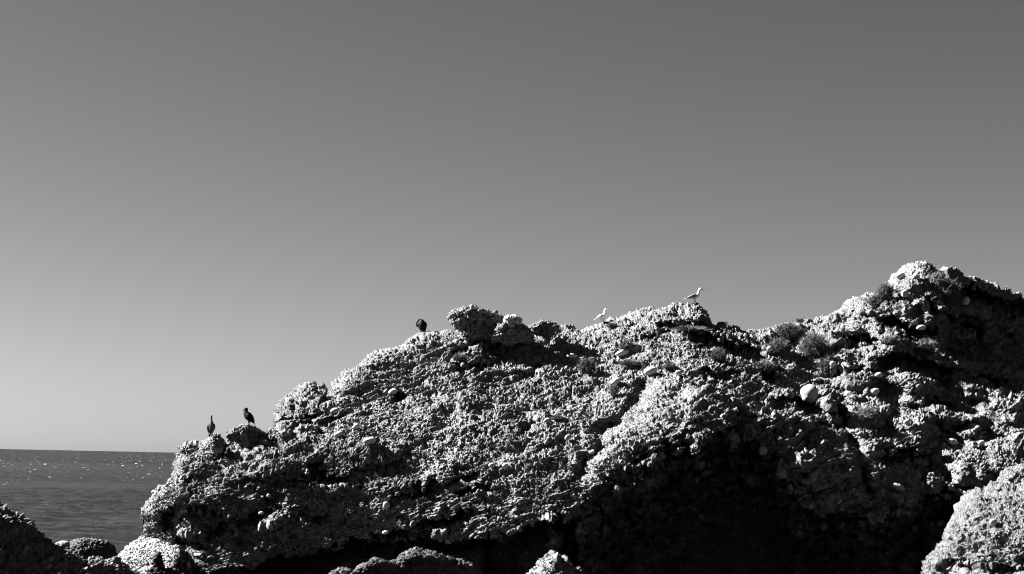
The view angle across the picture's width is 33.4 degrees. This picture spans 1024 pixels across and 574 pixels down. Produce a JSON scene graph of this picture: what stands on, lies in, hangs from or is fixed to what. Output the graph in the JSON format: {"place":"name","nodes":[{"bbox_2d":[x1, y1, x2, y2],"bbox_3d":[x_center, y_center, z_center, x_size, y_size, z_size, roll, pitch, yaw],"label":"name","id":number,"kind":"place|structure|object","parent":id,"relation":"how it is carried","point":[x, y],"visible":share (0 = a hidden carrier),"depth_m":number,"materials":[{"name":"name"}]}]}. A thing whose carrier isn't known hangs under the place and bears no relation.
{"place":"outdoors","nodes":[
{"label":"outdoors","id":0,"kind":"place"},
{"bbox_2d":[0,501,149,573],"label":"rock outcrop","id":1,"kind":"object","parent":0,"point":[27,546],"visible":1,"depth_m":12.60,"materials":[{"name":"grey stone"}]},
{"bbox_2d":[0,449,175,554],"bbox_3d":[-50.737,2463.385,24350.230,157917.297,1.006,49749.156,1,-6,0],"label":"sea","id":2,"kind":"structure","parent":0,"point":[62,495],"depth_m":265.19,"materials":[{"name":"liquid"}]},
{"bbox_2d":[921,481,1023,573],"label":"rock outcrop","id":3,"kind":"object","parent":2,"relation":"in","point":[973,541],"visible":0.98,"depth_m":36.44,"materials":[{"name":"grey stone"}]},
{"bbox_2d":[989,519,996,525],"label":"stone","id":4,"kind":"object","parent":3,"relation":"on","point":[992,522],"visible":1,"depth_m":35.88,"materials":[{"name":"grey stone"}]},
{"bbox_2d":[70,537,117,559],"bbox_3d":[-8.394,5.535,34.015,1.025,1.077,1.704,1,-6,0],"label":"rock outcrop","id":5,"kind":"object","parent":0,"point":[85,547],"visible":0.56,"depth_m":33.58,"materials":[{"name":"grey stone"}]},
{"bbox_2d":[146,551,184,573],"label":"rock outcrop","id":6,"kind":"object","parent":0,"point":[158,564],"visible":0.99,"depth_m":40.36,"materials":[{"name":"grey stone"}]},
{"bbox_2d":[0,0,1023,452],"label":"sky","id":7,"kind":"structure","parent":0,"point":[220,209],"materials":[{"name":"grey"}]},
{"bbox_2d":[140,260,1023,573],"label":"rocky headland","id":8,"kind":"structure","parent":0,"point":[660,470],"depth_m":46.25,"materials":[{"name":"grey stone"}]},
{"bbox_2d":[118,535,182,573],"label":"rock outcrop","id":9,"kind":"object","parent":8,"relation":"on","point":[137,554],"visible":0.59,"depth_m":45.37,"materials":[{"name":"grey stone"}]},
{"bbox_2d":[207,415,214,436],"bbox_3d":[-8.586,3.968,48.702,0.244,0.634,0.244,-1,-6,23],"label":"cormorant","id":10,"kind":"object","parent":8,"relation":"on","point":[210,427],"visible":0.98,"depth_m":48.63,"materials":[{"name":"grey"}]},
{"bbox_2d":[209,433,223,450],"bbox_3d":[-8.062,4.231,46.617,0.438,0.487,0.557,1,-6,0],"label":"rock pinnacle","id":11,"kind":"object","parent":8,"relation":"on","point":[216,441],"visible":1,"depth_m":46.45,"materials":[{"name":"grey stone"}]},
{"bbox_2d":[211,448,222,453],"bbox_3d":[-8.131,4.500,47.053,0.328,0.209,0.230,1,-6,0],"label":"stone","id":12,"kind":"object","parent":8,"relation":"on","point":[216,451],"visible":0.67,"depth_m":46.97,"materials":[{"name":"grey stone"}]},
{"bbox_2d":[226,423,259,441],"bbox_3d":[-7.387,4.028,46.893,0.906,0.563,0.925,1,-6,0],"label":"rock pinnacle","id":13,"kind":"object","parent":8,"relation":"on","point":[242,433],"visible":0.96,"depth_m":46.62,"materials":[{"name":"grey stone"}]},
{"bbox_2d":[242,408,254,424],"bbox_3d":[-7.461,3.701,48.451,0.399,0.550,0.249,-1,-6,21],"label":"cormorant","id":14,"kind":"object","parent":8,"relation":"on","point":[248,417],"visible":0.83,"depth_m":48.38,"materials":[{"name":"black"}]},
{"bbox_2d":[330,408,339,413],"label":"stone","id":15,"kind":"object","parent":8,"relation":"on","point":[334,410],"visible":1,"depth_m":47.07,"materials":[{"name":"white stone"}]},
{"bbox_2d":[334,431,342,436],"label":"stone","id":16,"kind":"object","parent":8,"relation":"on","point":[338,434],"visible":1,"depth_m":45.77,"materials":[{"name":"white stone"}]},
{"bbox_2d":[329,567,359,573],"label":"rock outcrop","id":17,"kind":"object","parent":8,"relation":"on","point":[342,570],"visible":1,"depth_m":41.82,"materials":[{"name":"grey stone"}]},
{"bbox_2d":[363,437,375,443],"bbox_3d":[-3.769,4.064,45.137,0.342,0.190,0.242,1,-6,0],"label":"stone","id":18,"kind":"object","parent":8,"relation":"on","point":[370,440],"visible":1,"depth_m":45.05,"materials":[{"name":"white stone"}]},
{"bbox_2d":[383,502,389,508],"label":"stone","id":19,"kind":"object","parent":8,"relation":"on","point":[386,505],"visible":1,"depth_m":44.34,"materials":[{"name":"grey stone"}]},
{"bbox_2d":[388,388,397,394],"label":"stone","id":20,"kind":"object","parent":8,"relation":"on","point":[393,391],"visible":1,"depth_m":47.49,"materials":[{"name":"white stone"}]},
{"bbox_2d":[353,547,481,573],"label":"rock outcrop","id":21,"kind":"object","parent":8,"relation":"on","point":[415,560],"visible":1,"depth_m":42.69,"materials":[{"name":"grey stone"}]},
{"bbox_2d":[416,319,426,331],"bbox_3d":[-2.703,1.191,51.370,0.292,0.459,0.277,-3,-7,38],"label":"cormorant","id":22,"kind":"object","parent":8,"relation":"on","point":[422,324],"visible":0.98,"depth_m":51.30,"materials":[{"name":"black"}]},
{"bbox_2d":[453,352,465,363],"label":"dry shrub","id":23,"kind":"object","parent":8,"relation":"on","point":[459,357],"visible":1,"depth_m":48.55,"materials":[{"name":"grey plant"}]},
{"bbox_2d":[447,304,503,342],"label":"ridge block","id":24,"kind":"structure","parent":8,"relation":"on","point":[475,323],"depth_m":49.22,"materials":[{"name":"grey stone"}]},
{"bbox_2d":[491,322,534,346],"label":"ridge block","id":25,"kind":"structure","parent":8,"relation":"on","point":[507,334],"depth_m":48.62,"materials":[{"name":"grey stone"}]},
{"bbox_2d":[503,314,522,324],"bbox_3d":[0.024,0.961,48.798,0.568,0.329,0.849,1,-6,0],"label":"capstone","id":26,"kind":"object","parent":25,"relation":"on","point":[513,319],"visible":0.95,"depth_m":48.45,"materials":[{"name":"stone"}]},
{"bbox_2d":[529,319,559,338],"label":"ridge block","id":27,"kind":"structure","parent":8,"relation":"on","point":[545,329],"depth_m":49.28,"materials":[{"name":"grey stone"}]},
{"bbox_2d":[526,550,582,573],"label":"rock outcrop","id":28,"kind":"object","parent":8,"relation":"on","point":[552,562],"visible":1,"depth_m":40.89,"materials":[{"name":"grey stone"}]},
{"bbox_2d":[549,414,564,419],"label":"dry shrub","id":29,"kind":"object","parent":8,"relation":"on","point":[557,417],"visible":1,"depth_m":44.91,"materials":[{"name":"grey plant"}]},
{"bbox_2d":[574,355,597,371],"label":"dry shrub","id":30,"kind":"object","parent":8,"relation":"on","point":[586,365],"visible":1,"depth_m":47.41,"materials":[{"name":"grey plant"}]},
{"bbox_2d":[593,309,608,321],"bbox_3d":[2.681,0.861,51.368,0.562,0.383,0.167,-10,-11,33],"label":"gull","id":31,"kind":"object","parent":8,"relation":"on","point":[603,315],"visible":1,"depth_m":51.29,"materials":[{"name":"white"}]},
{"bbox_2d":[604,320,617,327],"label":"dry shrub","id":32,"kind":"object","parent":8,"relation":"on","point":[611,324],"visible":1,"depth_m":50.15,"materials":[{"name":"grey plant"}]},
{"bbox_2d":[606,381,620,395],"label":"dry shrub","id":33,"kind":"object","parent":8,"relation":"on","point":[613,389],"visible":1,"depth_m":45.84,"materials":[{"name":"grey plant"}]},
{"bbox_2d":[611,378,620,384],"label":"stone","id":34,"kind":"object","parent":8,"relation":"on","point":[617,380],"visible":0.92,"depth_m":46.34,"materials":[{"name":"white stone"}]},
{"bbox_2d":[615,349,628,355],"bbox_3d":[3.121,1.850,48.332,0.412,0.208,0.311,1,-6,0],"label":"stone","id":35,"kind":"object","parent":8,"relation":"on","point":[622,352],"visible":1,"depth_m":48.22,"materials":[{"name":"white stone"}]},
{"bbox_2d":[616,338,636,352],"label":"dry shrub","id":36,"kind":"object","parent":8,"relation":"on","point":[626,344],"visible":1,"depth_m":48.27,"materials":[{"name":"grey plant"}]},
{"bbox_2d":[618,358,640,367],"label":"dry shrub","id":37,"kind":"object","parent":8,"relation":"on","point":[630,362],"visible":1,"depth_m":47.10,"materials":[{"name":"grey plant"}]},
{"bbox_2d":[644,367,656,374],"bbox_3d":[3.773,2.286,46.444,0.373,0.237,0.289,1,-6,0],"label":"stone","id":38,"kind":"object","parent":8,"relation":"on","point":[650,370],"visible":1,"depth_m":46.34,"materials":[{"name":"white stone"}]},
{"bbox_2d":[662,361,677,370],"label":"dry shrub","id":39,"kind":"object","parent":8,"relation":"on","point":[669,365],"visible":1,"depth_m":46.57,"materials":[{"name":"grey plant"}]},
{"bbox_2d":[671,324,711,333],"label":"dry shrub","id":40,"kind":"object","parent":8,"relation":"on","point":[695,328],"visible":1,"depth_m":48.92,"materials":[{"name":"grey plant"}]},
{"bbox_2d":[683,288,703,302],"bbox_3d":[5.476,0.246,51.414,0.651,0.450,0.190,1,-6,0],"label":"gull","id":41,"kind":"object","parent":8,"relation":"on","point":[694,296],"visible":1,"depth_m":51.37,"materials":[{"name":"white"}]},
{"bbox_2d":[706,347,727,360],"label":"dry shrub","id":42,"kind":"object","parent":8,"relation":"on","point":[716,355],"visible":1,"depth_m":47.32,"materials":[{"name":"grey plant"}]},
{"bbox_2d":[759,446,767,454],"bbox_3d":[6.426,4.183,43.594,0.236,0.233,0.174,1,-6,0],"label":"stone","id":43,"kind":"object","parent":8,"relation":"on","point":[763,450],"visible":1,"depth_m":43.53,"materials":[{"name":"grey stone"}]},
{"bbox_2d":[752,359,777,373],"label":"dry shrub","id":44,"kind":"object","parent":8,"relation":"on","point":[764,366],"visible":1,"depth_m":47.33,"materials":[{"name":"grey plant"}]},
{"bbox_2d":[762,333,792,353],"bbox_3d":[7.701,1.663,49.392,0.900,0.823,0.824,3,-6,-14],"label":"dry shrub","id":45,"kind":"object","parent":8,"relation":"on","point":[779,345],"visible":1,"depth_m":49.26,"materials":[{"name":"grey plant"}]},
{"bbox_2d":[773,320,805,340],"bbox_3d":[8.200,1.290,50.587,1.052,0.690,1.078,4,-7,-29],"label":"dry shrub","id":46,"kind":"object","parent":8,"relation":"on","point":[787,330],"visible":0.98,"depth_m":50.44,"materials":[{"name":"grey plant"}]},
{"bbox_2d":[794,318,805,322],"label":"dry shrub","id":47,"kind":"object","parent":8,"relation":"on","point":[799,320],"visible":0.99,"depth_m":51.27,"materials":[{"name":"grey plant"}]},
{"bbox_2d":[800,384,817,402],"bbox_3d":[8.105,2.912,46.544,0.477,0.524,0.643,1,-6,0],"label":"round boulder","id":48,"kind":"object","parent":8,"relation":"on","point":[809,393],"visible":1,"depth_m":46.32,"materials":[{"name":"grey stone"}]},
{"bbox_2d":[795,330,830,356],"bbox_3d":[8.739,1.704,49.197,1.134,1.163,1.152,5,-7,-35],"label":"dry shrub","id":49,"kind":"object","parent":8,"relation":"on","point":[814,344],"visible":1,"depth_m":49.07,"materials":[{"name":"grey plant"}]},
{"bbox_2d":[812,357,838,374],"bbox_3d":[8.994,2.217,48.763,0.779,0.656,0.692,4,-6,-26],"label":"dry shrub","id":50,"kind":"object","parent":8,"relation":"on","point":[824,364],"visible":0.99,"depth_m":48.63,"materials":[{"name":"grey plant"}]},
{"bbox_2d":[847,404,878,421],"bbox_3d":[9.424,3.424,45.675,0.840,0.675,0.796,1,-6,0],"label":"dry shrub","id":51,"kind":"object","parent":8,"relation":"on","point":[866,413],"visible":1,"depth_m":45.57,"materials":[{"name":"grey plant"}]},
{"bbox_2d":[864,293,883,307],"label":"dry shrub","id":52,"kind":"object","parent":8,"relation":"on","point":[875,301],"visible":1,"depth_m":49.94,"materials":[{"name":"grey plant"}]},
{"bbox_2d":[870,388,879,394],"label":"stone","id":53,"kind":"object","parent":8,"relation":"on","point":[874,391],"visible":1,"depth_m":46.88,"materials":[{"name":"white stone"}]},
{"bbox_2d":[875,372,882,377],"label":"stone","id":54,"kind":"object","parent":8,"relation":"on","point":[878,374],"visible":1,"depth_m":47.48,"materials":[{"name":"white stone"}]},
{"bbox_2d":[877,279,895,299],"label":"dry shrub","id":55,"kind":"object","parent":8,"relation":"on","point":[885,291],"visible":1,"depth_m":49.92,"materials":[{"name":"grey plant"}]},
{"bbox_2d":[883,335,898,345],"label":"dry shrub","id":56,"kind":"object","parent":8,"relation":"on","point":[890,340],"visible":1,"depth_m":48.22,"materials":[{"name":"grey plant"}]},
{"bbox_2d":[891,483,904,490],"bbox_3d":[9.923,5.137,43.851,0.360,0.206,0.286,1,-6,0],"label":"stone","id":57,"kind":"object","parent":8,"relation":"on","point":[897,486],"visible":1,"depth_m":43.74,"materials":[{"name":"grey stone"}]},
{"bbox_2d":[895,272,904,277],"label":"stone","id":58,"kind":"object","parent":8,"relation":"on","point":[900,275],"visible":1,"depth_m":50.46,"materials":[{"name":"white stone"}]},
{"bbox_2d":[901,290,908,296],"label":"stone","id":59,"kind":"object","parent":8,"relation":"on","point":[904,293],"visible":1,"depth_m":48.70,"materials":[{"name":"white stone"}]},
{"bbox_2d":[916,325,925,329],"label":"stone","id":60,"kind":"object","parent":8,"relation":"on","point":[921,327],"visible":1,"depth_m":48.42,"materials":[{"name":"white stone"}]},
{"bbox_2d":[917,334,942,350],"bbox_3d":[11.870,1.591,48.464,0.858,0.611,0.757,1,-6,0],"label":"dry shrub","id":61,"kind":"object","parent":8,"relation":"on","point":[929,343],"visible":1,"depth_m":48.36,"materials":[{"name":"grey plant"}]},
{"bbox_2d":[925,270,949,290],"bbox_3d":[12.409,-0.163,49.884,0.829,0.780,0.802,1,-6,0],"label":"dry shrub","id":62,"kind":"object","parent":8,"relation":"on","point":[935,277],"visible":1,"depth_m":49.77,"materials":[{"name":"grey plant"}]},
{"bbox_2d":[930,271,968,308],"bbox_3d":[12.690,0.028,50.028,1.456,1.366,1.348,-2,-6,26],"label":"dry shrub","id":63,"kind":"object","parent":8,"relation":"on","point":[950,296],"visible":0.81,"depth_m":49.78,"materials":[{"name":"grey plant"}]},
{"bbox_2d":[948,439,957,444],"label":"stone","id":64,"kind":"object","parent":8,"relation":"on","point":[952,441],"visible":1,"depth_m":45.04,"materials":[{"name":"grey stone"}]},
{"bbox_2d":[962,296,969,304],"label":"stone","id":65,"kind":"object","parent":8,"relation":"on","point":[966,302],"visible":0.99,"depth_m":49.85,"materials":[{"name":"grey stone"}]},
{"bbox_2d":[978,440,984,445],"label":"stone","id":66,"kind":"object","parent":8,"relation":"on","point":[981,442],"visible":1,"depth_m":44.85,"materials":[{"name":"grey stone"}]},
{"bbox_2d":[996,463,1023,484],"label":"rock outcrop","id":67,"kind":"object","parent":8,"relation":"on","point":[1014,474],"visible":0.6,"depth_m":39.13,"materials":[{"name":"grey stone"}]}
]}

